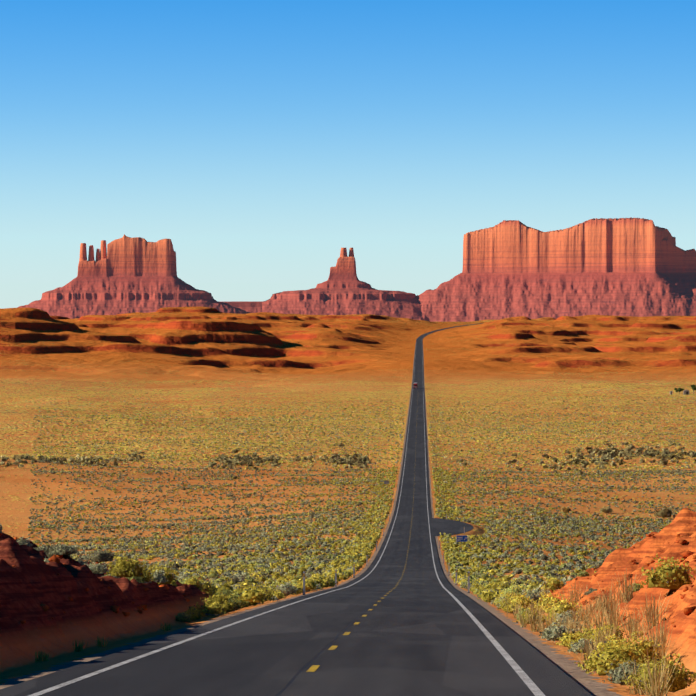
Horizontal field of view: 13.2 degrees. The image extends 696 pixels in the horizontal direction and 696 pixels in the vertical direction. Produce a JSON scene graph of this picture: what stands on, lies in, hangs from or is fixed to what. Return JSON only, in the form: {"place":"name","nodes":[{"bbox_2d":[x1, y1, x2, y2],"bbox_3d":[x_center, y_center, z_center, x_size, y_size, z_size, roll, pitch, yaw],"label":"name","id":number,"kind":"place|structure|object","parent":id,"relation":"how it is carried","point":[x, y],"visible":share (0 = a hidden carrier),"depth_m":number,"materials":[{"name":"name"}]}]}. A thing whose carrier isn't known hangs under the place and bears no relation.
{"place":"outdoors","nodes":[
{"label":"outdoors","id":0,"kind":"place"},
{"bbox_2d":[0,323,591,695],"bbox_3d":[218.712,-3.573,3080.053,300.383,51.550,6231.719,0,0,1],"label":"road","id":1,"kind":"structure","parent":0,"point":[417,631],"depth_m":64.61,"materials":[{"name":"grey asphalt"}]},
{"bbox_2d":[28,327,544,695],"bbox_3d":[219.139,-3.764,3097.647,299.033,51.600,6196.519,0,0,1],"label":"edge lines","id":2,"kind":"object","parent":1,"relation":"on","point":[528,681],"visible":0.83,"depth_m":64.51,"materials":[{"name":"white paint"}]},
{"bbox_2d":[306,403,417,671],"bbox_3d":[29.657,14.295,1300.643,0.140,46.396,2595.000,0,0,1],"label":"dashes","id":3,"kind":"object","parent":1,"relation":"on","point":[312,668],"visible":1,"depth_m":70.80,"materials":[{"name":"yellow paint"}]},
{"bbox_2d":[0,306,695,695],"bbox_3d":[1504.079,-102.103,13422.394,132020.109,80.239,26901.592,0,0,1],"label":"ground","id":4,"kind":"structure","parent":0,"point":[168,358],"depth_m":1460.71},
{"bbox_2d":[17,234,262,318],"bbox_3d":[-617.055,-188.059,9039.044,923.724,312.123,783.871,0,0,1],"label":"butte","id":5,"kind":"object","parent":4,"relation":"on","point":[124,274],"visible":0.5,"depth_m":8972.69,"materials":[{"name":"red stone"}]},
{"bbox_2d":[303,571,304,594],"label":"delineator","id":6,"kind":"object","parent":4,"relation":"on","point":[303,582],"visible":0.98,"depth_m":170.73},
{"bbox_2d":[335,569,336,585],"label":"delineator","id":7,"kind":"object","parent":4,"relation":"on","point":[335,577],"visible":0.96,"depth_m":234.75},
{"bbox_2d":[262,248,427,320],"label":"butte","id":8,"kind":"object","parent":4,"relation":"on","point":[342,290],"visible":0.58,"depth_m":8826.14,"materials":[{"name":"red stone"}]},
{"bbox_2d":[0,394,695,692],"bbox_3d":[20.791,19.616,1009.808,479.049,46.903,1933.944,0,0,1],"label":"shrubs","id":9,"kind":"object","parent":4,"relation":"on","point":[262,577],"visible":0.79,"depth_m":651.92,"materials":[{"name":"green plant"}]},
{"bbox_2d":[0,440,695,478],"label":"row of bushes","id":10,"kind":"object","parent":4,"relation":"on","point":[606,454],"visible":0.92,"depth_m":1055.36,"materials":[{"name":"green plant"}]},
{"bbox_2d":[0,525,695,647],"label":"bank rubble","id":11,"kind":"object","parent":4,"relation":"on","point":[687,611],"visible":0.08,"depth_m":84.61,"materials":[{"name":"orange stone"}]},
{"bbox_2d":[35,568,682,695],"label":"verge grass","id":12,"kind":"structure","parent":4,"relation":"on","point":[606,607],"depth_m":67.90,"materials":[{"name":"beige plant"}]},
{"bbox_2d":[432,518,472,535],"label":"roadside pullout","id":13,"kind":"structure","parent":4,"relation":"on","point":[448,526],"depth_m":595.47,"materials":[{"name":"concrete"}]},
{"bbox_2d":[456,535,466,541],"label":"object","id":14,"kind":"object","parent":4,"relation":"on","point":[461,538],"visible":1,"depth_m":435.43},
{"bbox_2d":[467,571,469,592],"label":"delineator","id":15,"kind":"object","parent":4,"relation":"on","point":[468,582],"visible":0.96,"depth_m":184.50},
{"bbox_2d":[413,217,695,321],"bbox_3d":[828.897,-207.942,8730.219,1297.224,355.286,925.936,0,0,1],"label":"mesa","id":16,"kind":"structure","parent":4,"relation":"on","point":[636,267],"depth_m":8778.32,"materials":[{"name":"red stone"}]},
{"bbox_2d":[559,506,675,516],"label":"bushes","id":17,"kind":"object","parent":4,"relation":"on","point":[664,512],"visible":0.98,"depth_m":739.20,"materials":[{"name":"green plant"}]},
{"bbox_2d":[0,0,695,308],"label":"sky","id":18,"kind":"structure","parent":0,"point":[266,140],"materials":[{"name":"blue"}]}
]}

